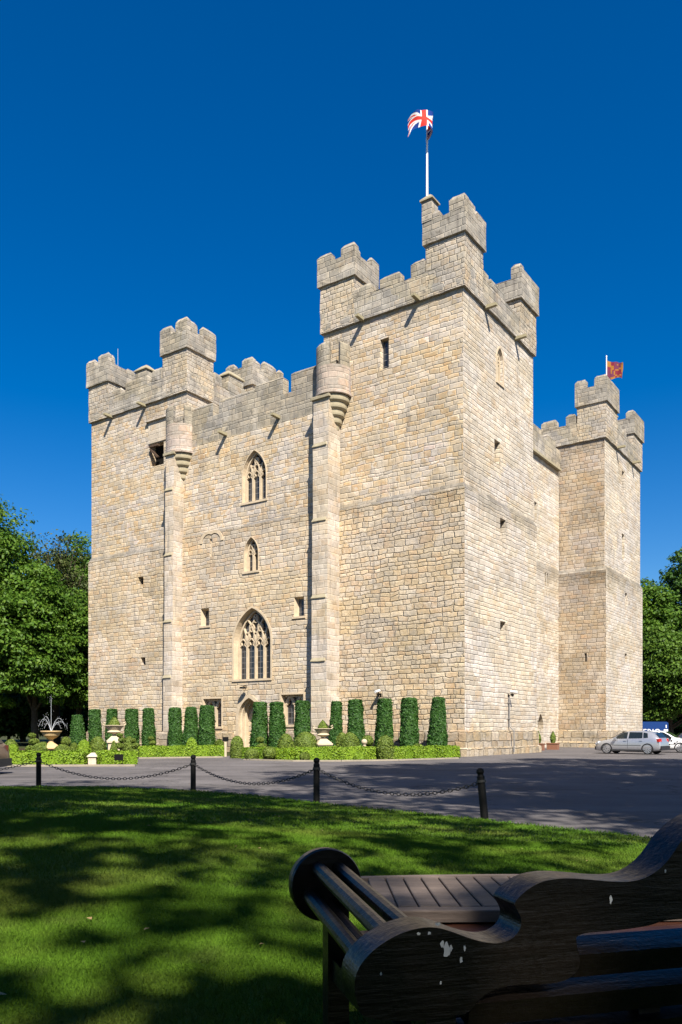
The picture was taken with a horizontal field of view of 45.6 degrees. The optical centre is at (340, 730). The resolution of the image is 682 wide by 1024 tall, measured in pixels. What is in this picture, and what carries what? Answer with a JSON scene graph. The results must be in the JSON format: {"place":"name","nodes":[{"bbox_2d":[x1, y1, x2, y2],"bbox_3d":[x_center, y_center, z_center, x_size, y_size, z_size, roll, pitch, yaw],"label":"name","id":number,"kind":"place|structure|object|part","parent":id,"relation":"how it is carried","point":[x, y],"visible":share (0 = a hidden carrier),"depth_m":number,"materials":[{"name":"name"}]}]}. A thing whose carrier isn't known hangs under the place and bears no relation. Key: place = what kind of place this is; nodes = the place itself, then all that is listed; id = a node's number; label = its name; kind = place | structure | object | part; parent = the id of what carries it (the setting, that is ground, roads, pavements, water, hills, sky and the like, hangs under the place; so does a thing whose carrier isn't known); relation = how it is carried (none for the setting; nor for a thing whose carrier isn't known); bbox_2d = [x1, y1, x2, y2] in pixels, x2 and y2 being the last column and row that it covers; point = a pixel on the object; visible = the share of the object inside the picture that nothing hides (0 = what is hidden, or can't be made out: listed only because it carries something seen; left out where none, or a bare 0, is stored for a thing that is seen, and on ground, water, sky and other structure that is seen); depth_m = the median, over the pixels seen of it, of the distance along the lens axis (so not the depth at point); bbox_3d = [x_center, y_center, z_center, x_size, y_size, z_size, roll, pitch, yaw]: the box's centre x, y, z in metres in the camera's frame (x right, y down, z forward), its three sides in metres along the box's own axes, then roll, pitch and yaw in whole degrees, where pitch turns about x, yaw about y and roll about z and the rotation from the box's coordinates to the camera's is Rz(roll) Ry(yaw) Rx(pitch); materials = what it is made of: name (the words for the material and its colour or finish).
{"place":"outdoors","nodes":[
{"label":"outdoors","id":0,"kind":"place"},
{"bbox_2d":[0,734,229,755],"bbox_3d":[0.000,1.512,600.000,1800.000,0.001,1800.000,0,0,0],"label":"ground","id":1,"kind":"structure","parent":0,"point":[26,743],"depth_m":119.61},
{"bbox_2d":[0,692,51,740],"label":"bush","id":2,"kind":"object","parent":1,"relation":"on","point":[11,716],"visible":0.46,"depth_m":85.68,"materials":[{"name":"green plant"}]},
{"bbox_2d":[0,495,67,672],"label":"broadleaf tree","id":3,"kind":"object","parent":1,"relation":"on","point":[11,546],"visible":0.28,"depth_m":74.54,"materials":[{"name":"green plant"}]},
{"bbox_2d":[0,562,87,744],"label":"broadleaf tree","id":4,"kind":"object","parent":1,"relation":"on","point":[48,673],"visible":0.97,"depth_m":72.32,"materials":[{"name":"green plant"}]},
{"bbox_2d":[0,698,87,736],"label":"bush","id":5,"kind":"object","parent":1,"relation":"on","point":[45,712],"visible":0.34,"depth_m":87.76,"materials":[{"name":"green plant"}]},
{"bbox_2d":[25,529,89,744],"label":"broadleaf tree","id":6,"kind":"object","parent":1,"relation":"on","point":[60,562],"visible":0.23,"depth_m":83.52,"materials":[{"name":"green plant"}]},
{"bbox_2d":[43,587,87,714],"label":"broadleaf tree","id":7,"kind":"object","parent":1,"relation":"on","point":[80,697],"visible":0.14,"depth_m":77.64,"materials":[{"name":"green plant"}]},
{"bbox_2d":[52,530,91,734],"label":"broadleaf tree","id":8,"kind":"object","parent":1,"relation":"on","point":[84,540],"visible":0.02,"depth_m":89.90,"materials":[{"name":"green plant"}]},
{"bbox_2d":[86,193,643,756],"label":"castle","id":9,"kind":"structure","parent":1,"relation":"on","point":[396,495],"depth_m":53.62,"materials":[{"name":"stone"}]},
{"bbox_2d":[199,611,209,627],"bbox_3d":[-9.555,-7.892,57.687,1.040,1.264,0.466,0,0,35],"label":"window","id":10,"kind":"structure","parent":9,"relation":"in","point":[207,612],"depth_m":57.90,"materials":[{"name":"stone"}]},
{"bbox_2d":[202,697,222,728],"bbox_3d":[-8.932,-1.219,57.312,1.990,2.218,0.566,0,0,35],"label":"window","id":11,"kind":"structure","parent":9,"relation":"in","point":[218,703],"depth_m":57.37,"materials":[{"name":"stone"}]},
{"bbox_2d":[236,694,257,746],"bbox_3d":[-5.985,-0.507,55.552,2.394,3.895,0.990,0,0,35],"label":"doorway","id":12,"kind":"structure","parent":9,"relation":"in","point":[244,706],"depth_m":55.88,"materials":[{"name":"stone"}]},
{"bbox_2d":[242,537,259,573],"bbox_3d":[-5.998,-11.902,55.217,1.490,2.485,0.486,0,0,35],"label":"window","id":13,"kind":"structure","parent":9,"relation":"in","point":[253,551],"depth_m":55.33,"materials":[{"name":"stone"}]},
{"bbox_2d":[232,606,271,681],"bbox_3d":[-5.904,-5.888,55.230,3.600,5.095,0.616,0,0,35],"label":"window","id":14,"kind":"structure","parent":9,"relation":"in","point":[255,639],"depth_m":55.43,"materials":[{"name":"stone"}]},
{"bbox_2d":[241,450,266,505],"bbox_3d":[-5.790,-17.232,55.219,2.340,3.644,0.486,0,0,35],"label":"window","id":15,"kind":"structure","parent":9,"relation":"in","point":[256,472],"depth_m":55.42,"materials":[{"name":"stone"}]},
{"bbox_2d":[279,692,304,726],"bbox_3d":[-3.068,-1.329,53.222,2.090,2.238,0.566,0,0,35],"label":"window","id":16,"kind":"structure","parent":9,"relation":"in","point":[289,704],"depth_m":53.62,"materials":[{"name":"stone"}]},
{"bbox_2d":[292,599,305,618],"bbox_3d":[-2.633,-7.917,52.858,1.060,1.314,0.466,0,0,35],"label":"window","id":17,"kind":"structure","parent":9,"relation":"in","point":[301,601],"depth_m":53.06,"materials":[{"name":"glass"}]},
{"bbox_2d":[374,689,381,696],"bbox_3d":[2.259,-2.267,49.278,0.200,0.434,0.639,0,0,35],"label":"security camera","id":18,"kind":"object","parent":9,"relation":"attached to","point":[377,692],"visible":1,"depth_m":49.22,"materials":[{"name":"white plastic"}]},
{"bbox_2d":[383,340,388,368],"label":"window","id":19,"kind":"structure","parent":9,"relation":"in","point":[386,343],"depth_m":49.90,"materials":[{"name":"glass"}]},
{"bbox_2d":[408,109,432,195],"bbox_3d":[4.737,-33.940,47.289,1.492,5.380,0.908,0,0,-33],"label":"flagpole","id":20,"kind":"object","parent":9,"relation":"on","point":[418,118],"visible":0.99,"depth_m":47.16,"materials":[{"name":"metal"}]},
{"bbox_2d":[496,346,504,388],"bbox_3d":[9.816,-22.784,50.827,0.416,2.448,1.190,0,0,35],"label":"window","id":21,"kind":"structure","parent":9,"relation":"in","point":[497,353],"depth_m":50.95,"materials":[{"name":"stone"}]},
{"bbox_2d":[508,690,517,696],"bbox_3d":[10.820,-2.317,51.162,0.639,0.434,0.200,0,0,35],"label":"security camera","id":22,"kind":"object","parent":9,"relation":"attached to","point":[512,692],"visible":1,"depth_m":51.11,"materials":[{"name":"white plastic"}]},
{"bbox_2d":[606,356,622,378],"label":"flag","id":23,"kind":"object","parent":9,"relation":"on","point":[614,370],"visible":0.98,"depth_m":72.00,"materials":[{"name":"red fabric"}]},
{"bbox_2d":[640,577,681,721],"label":"broadleaf tree","id":24,"kind":"object","parent":1,"relation":"on","point":[655,610],"visible":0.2,"depth_m":101.93,"materials":[{"name":"green plant"}]},
{"bbox_2d":[642,624,681,733],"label":"broadleaf tree","id":25,"kind":"object","parent":1,"relation":"on","point":[662,674],"visible":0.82,"depth_m":93.72,"materials":[{"name":"green plant"}]},
{"bbox_2d":[642,713,681,730],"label":"bush","id":26,"kind":"object","parent":1,"relation":"on","point":[680,725],"visible":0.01,"depth_m":112.85,"materials":[{"name":"green plant"}]},
{"bbox_2d":[655,547,681,630],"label":"broadleaf tree","id":27,"kind":"object","parent":1,"relation":"on","point":[672,577],"visible":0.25,"depth_m":111.44,"materials":[{"name":"green plant"}]},
{"bbox_2d":[674,714,681,734],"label":"bush","id":28,"kind":"object","parent":1,"relation":"on","point":[676,732],"visible":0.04,"depth_m":117.43,"materials":[{"name":"green plant"}]},
{"bbox_2d":[0,787,649,1023],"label":"lawn","id":29,"kind":"structure","parent":0,"point":[257,954],"depth_m":4.83,"materials":[{"name":"plant"}]},
{"bbox_2d":[0,774,586,994],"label":"fallen leaves","id":30,"kind":"object","parent":29,"relation":"on","point":[1,993],"visible":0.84,"depth_m":4.37,"materials":[{"name":"brown plant"}]},
{"bbox_2d":[476,768,488,818],"bbox_3d":[2.343,1.063,13.442,0.207,0.877,0.154,0,0,26],"label":"bollard","id":31,"kind":"object","parent":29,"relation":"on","point":[480,781],"visible":0.95,"depth_m":13.39,"materials":[{"name":"metal"}]},
{"bbox_2d":[288,814,681,1023],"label":"garden bench","id":32,"kind":"object","parent":29,"relation":"on","point":[553,947],"visible":1,"depth_m":1.88,"materials":[{"name":"brown wood"}]},
{"bbox_2d":[361,874,681,924],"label":"seat","id":33,"kind":"object","parent":32,"relation":"attached to","point":[448,899],"visible":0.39,"depth_m":3.04,"materials":[{"name":"brown wood"}]},
{"bbox_2d":[0,747,681,837],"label":"road","id":34,"kind":"structure","parent":0,"point":[624,792],"depth_m":23.30,"materials":[{"name":"asphalt"}]},
{"bbox_2d":[0,739,11,766],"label":"parked car","id":35,"kind":"object","parent":34,"relation":"on","point":[5,760],"visible":1,"depth_m":27.89,"materials":[{"name":"metal"}]},
{"bbox_2d":[35,752,41,785],"bbox_3d":[-7.940,1.038,21.313,0.158,0.913,0.154,0,0,0],"label":"bollard","id":36,"kind":"object","parent":34,"relation":"on","point":[38,760],"visible":0.94,"depth_m":21.26,"materials":[{"name":"metal"}]},
{"bbox_2d":[0,761,34,770],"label":"chain","id":37,"kind":"object","parent":36,"relation":"attached to","point":[17,766],"visible":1,"depth_m":21.38,"materials":[{"name":"metal"}]},
{"bbox_2d":[41,761,190,779],"bbox_3d":[-5.775,1.021,20.573,4.626,0.489,0.072,0,0,19],"label":"chain","id":38,"kind":"object","parent":36,"relation":"attached to","point":[113,777],"visible":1,"depth_m":20.57,"materials":[{"name":"metal"}]},
{"bbox_2d":[7,764,135,766],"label":"kerb","id":39,"kind":"structure","parent":34,"relation":"on","point":[77,765],"depth_m":33.56,"materials":[{"name":"stone"}]},
{"bbox_2d":[138,756,222,758],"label":"kerb","id":40,"kind":"structure","parent":34,"relation":"on","point":[181,757],"depth_m":43.66,"materials":[{"name":"stone"}]},
{"bbox_2d":[190,755,195,789],"bbox_3d":[-3.611,1.046,19.833,0.158,0.898,0.154,0,0,0],"label":"bollard","id":41,"kind":"object","parent":34,"relation":"on","point":[193,773],"visible":0.98,"depth_m":19.78,"materials":[{"name":"metal"}]},
{"bbox_2d":[194,764,312,784],"bbox_3d":[-2.055,0.991,18.187,0.072,0.483,4.583,0,0,-43],"label":"chain","id":42,"kind":"object","parent":41,"relation":"hanging from","point":[279,781],"visible":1,"depth_m":18.02,"materials":[{"name":"metal"}]},
{"bbox_2d":[222,737,227,756],"bbox_3d":[-6.568,0.940,46.185,0.340,1.120,0.150,0,0,0],"label":"bollard","id":43,"kind":"object","parent":34,"relation":"on","point":[225,739],"visible":1,"depth_m":46.14,"materials":[{"name":"stone"}]},
{"bbox_2d":[230,736,243,757],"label":"topiary","id":44,"kind":"object","parent":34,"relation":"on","point":[236,745],"visible":0.88,"depth_m":43.20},
{"bbox_2d":[313,758,319,802],"bbox_3d":[-0.498,1.026,16.541,0.158,0.939,0.154,0,0,0],"label":"bollard","id":45,"kind":"object","parent":34,"relation":"on","point":[316,782],"visible":0.94,"depth_m":16.49,"materials":[{"name":"metal"}]},
{"bbox_2d":[318,768,476,795],"bbox_3d":[0.941,0.977,14.985,0.072,0.454,4.290,0,0,-43],"label":"chain","id":46,"kind":"object","parent":45,"relation":"attached to","point":[383,792],"visible":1,"depth_m":14.90,"materials":[{"name":"metal"}]},
{"bbox_2d":[243,757,458,761],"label":"kerb","id":47,"kind":"structure","parent":34,"relation":"on","point":[351,760],"depth_m":39.66,"materials":[{"name":"stone"}]},
{"bbox_2d":[538,731,544,750],"bbox_3d":[14.704,0.766,60.504,0.900,1.469,0.510,0,0,35],"label":"planter","id":48,"kind":"object","parent":34,"relation":"on","point":[542,745],"visible":0.31,"depth_m":60.31,"materials":[{"name":"ceramic"}]},
{"bbox_2d":[546,731,559,749],"bbox_3d":[16.327,0.766,62.502,0.900,1.467,0.547,0,0,35],"label":"planter","id":49,"kind":"object","parent":34,"relation":"on","point":[552,745],"visible":1,"depth_m":62.34,"materials":[{"name":"ceramic"}]},
{"bbox_2d":[595,731,669,754],"bbox_3d":[18.472,0.760,51.594,4.280,1.480,2.140,0,0,40],"label":"parked car","id":50,"kind":"object","parent":34,"relation":"on","point":[647,742],"visible":1,"depth_m":50.68,"materials":[{"name":"silver metal"}]},
{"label":"side window","id":51,"kind":"part","parent":50,"relation":"part of","materials":[{"name":"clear glass"}]},
{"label":"side window","id":52,"kind":"part","parent":50,"relation":"part of","materials":[{"name":"black glass"}]},
{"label":"rear window","id":53,"kind":"part","parent":50,"relation":"part of","materials":[{"name":"blue glass"}]},
{"bbox_2d":[642,722,667,730],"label":"van","id":54,"kind":"object","parent":34,"relation":"on","point":[654,726],"visible":0.24,"depth_m":83.56,"materials":[{"name":"blue paint"}]},
{"bbox_2d":[638,731,681,752],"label":"parked car","id":55,"kind":"object","parent":34,"relation":"on","point":[675,741],"visible":0.27,"depth_m":54.33,"materials":[{"name":"white paint"}]},
{"label":"flower bed","id":56,"kind":"structure","parent":34,"relation":"on","visible":0},
{"bbox_2d":[4,739,19,750],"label":"topiary","id":57,"kind":"object","parent":56,"relation":"on","point":[9,741],"visible":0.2,"depth_m":37.89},
{"bbox_2d":[9,744,17,750],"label":"topiary","id":58,"kind":"object","parent":56,"relation":"on","point":[13,747],"visible":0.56,"depth_m":36.26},
{"bbox_2d":[25,733,39,750],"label":"topiary","id":59,"kind":"object","parent":56,"relation":"on","point":[33,741],"visible":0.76,"depth_m":38.85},
{"bbox_2d":[31,743,47,751],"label":"topiary","id":60,"kind":"object","parent":56,"relation":"on","point":[39,746],"visible":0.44,"depth_m":36.77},
{"bbox_2d":[9,750,87,764],"bbox_3d":[-14.486,1.189,34.831,7.041,0.749,1.022,0,0,-5],"label":"hedge","id":61,"kind":"object","parent":56,"relation":"on","point":[21,757],"visible":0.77,"depth_m":34.63,"materials":[{"name":"plant"}]},
{"bbox_2d":[40,731,61,750],"bbox_3d":[-13.689,-0.091,38.600,1.379,3.182,0.980,0,0,0],"label":"fountain","id":62,"kind":"object","parent":56,"relation":"on","point":[51,736],"visible":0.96,"depth_m":38.31,"materials":[{"name":"stone"}]},
{"bbox_2d":[54,744,71,750],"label":"topiary","id":63,"kind":"object","parent":56,"relation":"on","point":[62,747],"visible":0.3,"depth_m":37.17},
{"bbox_2d":[61,737,70,745],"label":"topiary","id":64,"kind":"object","parent":56,"relation":"on","point":[66,741],"visible":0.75,"depth_m":38.84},
{"bbox_2d":[70,742,77,750],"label":"topiary","id":65,"kind":"object","parent":56,"relation":"on","point":[73,746],"visible":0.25,"depth_m":37.89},
{"bbox_2d":[69,715,86,746],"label":"yew column","id":66,"kind":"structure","parent":56,"relation":"on","point":[77,731],"depth_m":59.47,"materials":[{"name":"plant"}]},
{"bbox_2d":[77,739,91,762],"bbox_3d":[-11.768,0.982,37.212,0.750,1.151,0.686,0,0,0],"label":"topiary","id":67,"kind":"object","parent":56,"relation":"on","point":[83,745],"visible":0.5,"depth_m":37.02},
{"bbox_2d":[87,753,96,763],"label":"stone pier","id":68,"kind":"structure","parent":56,"relation":"on","point":[92,758],"depth_m":35.23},
{"bbox_2d":[88,709,101,743],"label":"yew column","id":69,"kind":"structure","parent":56,"relation":"on","point":[94,724],"depth_m":61.15,"materials":[{"name":"plant"}]},
{"bbox_2d":[90,736,106,752],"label":"topiary","id":70,"kind":"object","parent":56,"relation":"on","point":[97,743],"visible":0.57,"depth_m":39.16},
{"bbox_2d":[104,708,117,748],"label":"yew column","id":71,"kind":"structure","parent":56,"relation":"on","point":[111,712],"depth_m":60.45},
{"bbox_2d":[102,716,125,750],"bbox_3d":[-11.596,0.389,41.500,1.056,2.222,1.056,0,0,40],"label":"urn","id":72,"kind":"object","parent":56,"relation":"on","point":[113,726],"visible":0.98,"depth_m":41.26,"materials":[{"name":"stone"}]},
{"bbox_2d":[110,740,117,749],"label":"topiary","id":73,"kind":"object","parent":56,"relation":"on","point":[113,746],"visible":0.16,"depth_m":37.52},
{"bbox_2d":[96,749,137,763],"bbox_3d":[-9.804,1.188,35.547,1.731,0.747,0.950,0,0,-35],"label":"hedge","id":74,"kind":"object","parent":56,"relation":"on","point":[107,757],"visible":0.91,"depth_m":35.20,"materials":[{"name":"plant"}]},
{"bbox_2d":[114,754,122,763],"bbox_3d":[-9.501,1.265,34.695,0.380,0.470,0.030,0,0,0],"label":"plaque","id":75,"kind":"object","parent":56,"relation":"on","point":[118,756],"visible":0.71,"depth_m":34.68,"materials":[{"name":"black paint"}]},
{"bbox_2d":[116,733,125,750],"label":"topiary","id":76,"kind":"object","parent":56,"relation":"on","point":[120,744],"visible":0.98,"depth_m":37.90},
{"bbox_2d":[122,736,132,750],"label":"topiary","id":77,"kind":"object","parent":56,"relation":"on","point":[127,743],"visible":0.24,"depth_m":40.26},
{"bbox_2d":[124,708,139,745],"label":"yew column","id":78,"kind":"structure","parent":56,"relation":"on","point":[131,728],"depth_m":59.14,"materials":[{"name":"plant"}]},
{"bbox_2d":[129,738,138,752],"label":"topiary","id":79,"kind":"object","parent":56,"relation":"on","point":[134,745],"visible":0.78,"depth_m":38.89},
{"bbox_2d":[141,708,156,745],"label":"yew column","id":80,"kind":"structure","parent":56,"relation":"on","point":[148,723],"depth_m":58.03,"materials":[{"name":"plant"}]},
{"bbox_2d":[148,736,156,744],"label":"topiary","id":81,"kind":"object","parent":56,"relation":"on","point":[151,741],"visible":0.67,"depth_m":46.09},
{"bbox_2d":[167,707,182,745],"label":"yew column","id":82,"kind":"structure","parent":56,"relation":"on","point":[175,735],"depth_m":55.97,"materials":[{"name":"plant"}]},
{"bbox_2d":[137,745,223,756],"bbox_3d":[-8.950,1.179,45.584,4.893,0.756,1.039,0,0,-24],"label":"hedge","id":83,"kind":"object","parent":56,"relation":"on","point":[176,750],"visible":0.95,"depth_m":45.14,"materials":[{"name":"plant"}]},
{"bbox_2d":[182,706,198,744],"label":"yew column","id":84,"kind":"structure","parent":56,"relation":"on","point":[190,726],"depth_m":55.15,"materials":[{"name":"plant"}]},
{"bbox_2d":[186,737,196,745],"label":"topiary","id":85,"kind":"object","parent":56,"relation":"on","point":[191,741],"visible":0.44,"depth_m":46.01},
{"bbox_2d":[197,705,215,745],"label":"yew column","id":86,"kind":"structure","parent":56,"relation":"on","point":[206,727],"depth_m":53.89,"materials":[{"name":"plant"}]},
{"bbox_2d":[214,739,223,745],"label":"topiary","id":87,"kind":"object","parent":56,"relation":"on","point":[219,742],"visible":0.59,"depth_m":46.63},
{"label":"flower bed","id":88,"kind":"structure","parent":34,"relation":"on","visible":0},
{"bbox_2d":[244,748,259,758],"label":"topiary","id":89,"kind":"object","parent":88,"relation":"on","point":[251,753],"visible":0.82,"depth_m":40.55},
{"bbox_2d":[249,701,268,746],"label":"yew column","id":90,"kind":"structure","parent":88,"relation":"on","point":[259,724],"depth_m":51.58,"materials":[{"name":"plant"}]},
{"bbox_2d":[255,737,266,747],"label":"topiary","id":91,"kind":"object","parent":88,"relation":"on","point":[260,740],"visible":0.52,"depth_m":42.34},
{"bbox_2d":[241,746,294,759],"bbox_3d":[-3.752,1.192,41.602,3.662,0.737,0.881,0,0,45],"label":"hedge","id":92,"kind":"object","parent":88,"relation":"on","point":[285,753],"visible":0.59,"depth_m":40.52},
{"bbox_2d":[262,746,276,758],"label":"topiary","id":93,"kind":"object","parent":88,"relation":"on","point":[269,752],"visible":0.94,"depth_m":40.37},
{"bbox_2d":[268,701,286,746],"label":"yew column","id":94,"kind":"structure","parent":88,"relation":"on","point":[277,727],"depth_m":50.70,"materials":[{"name":"plant"}]},
{"bbox_2d":[277,733,294,748],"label":"topiary","id":95,"kind":"object","parent":88,"relation":"on","point":[285,740],"visible":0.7,"depth_m":40.74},
{"bbox_2d":[293,700,310,740],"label":"yew column","id":96,"kind":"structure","parent":88,"relation":"on","point":[302,717],"depth_m":49.40,"materials":[{"name":"plant"}]},
{"bbox_2d":[299,752,309,759],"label":"topiary","id":97,"kind":"object","parent":88,"relation":"on","point":[304,755],"visible":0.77,"depth_m":39.74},
{"bbox_2d":[294,731,317,747],"bbox_3d":[-1.887,0.808,43.599,1.428,1.493,1.463,0,0,0],"label":"topiary","id":98,"kind":"object","parent":88,"relation":"on","point":[305,739],"visible":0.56,"depth_m":43.20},
{"bbox_2d":[312,720,332,746],"bbox_3d":[-0.982,0.461,43.800,1.213,2.079,0.993,0,0,-20],"label":"urn","id":99,"kind":"object","parent":88,"relation":"on","point":[322,730],"visible":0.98,"depth_m":43.53,"materials":[{"name":"stone"}]},
{"bbox_2d":[328,701,342,746],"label":"yew column","id":100,"kind":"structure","parent":88,"relation":"on","point":[336,720],"depth_m":48.53,"materials":[{"name":"plant"}]},
{"bbox_2d":[335,732,344,746],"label":"topiary","id":101,"kind":"object","parent":88,"relation":"on","point":[340,736],"visible":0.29,"depth_m":44.00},
{"bbox_2d":[339,732,359,746],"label":"topiary","id":102,"kind":"object","parent":88,"relation":"on","point":[349,739],"visible":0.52,"depth_m":43.05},
{"bbox_2d":[347,699,365,745],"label":"yew column","id":103,"kind":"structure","parent":88,"relation":"on","point":[355,724],"depth_m":47.76,"materials":[{"name":"plant"}]},
{"bbox_2d":[353,752,366,759],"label":"topiary","id":104,"kind":"object","parent":88,"relation":"on","point":[359,756],"visible":0.66,"depth_m":39.70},
{"bbox_2d":[361,739,366,745],"bbox_3d":[1.252,0.825,43.600,0.320,0.710,0.320,0,0,0],"label":"stone ball","id":105,"kind":"object","parent":88,"relation":"on","point":[364,742],"visible":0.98,"depth_m":43.50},
{"bbox_2d":[361,735,373,746],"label":"topiary","id":106,"kind":"object","parent":88,"relation":"on","point":[369,739],"visible":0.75,"depth_m":44.26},
{"bbox_2d":[294,745,460,759],"bbox_3d":[2.198,1.160,42.193,9.687,0.810,2.006,0,0,-25],"label":"hedge","id":107,"kind":"object","parent":88,"relation":"on","point":[334,752],"visible":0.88,"depth_m":41.05,"materials":[{"name":"plant"}]},
{"bbox_2d":[374,698,393,746],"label":"yew column","id":108,"kind":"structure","parent":88,"relation":"on","point":[384,722],"depth_m":46.69,"materials":[{"name":"plant"}]},
{"bbox_2d":[376,735,394,758],"bbox_3d":[2.237,0.883,40.990,0.975,1.334,1.029,0,0,0],"label":"topiary","id":109,"kind":"object","parent":88,"relation":"on","point":[385,747],"visible":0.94,"depth_m":40.67,"materials":[{"name":"plant"}]},
{"bbox_2d":[399,697,419,746],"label":"yew column","id":110,"kind":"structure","parent":88,"relation":"on","point":[409,723],"depth_m":45.74,"materials":[{"name":"plant"}]},
{"bbox_2d":[426,697,448,745],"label":"yew column","id":111,"kind":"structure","parent":88,"relation":"on","point":[437,735],"depth_m":44.69,"materials":[{"name":"plant"}]},
{"bbox_2d":[0,0,681,601],"label":"sky","id":112,"kind":"structure","parent":0,"point":[163,163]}
]}

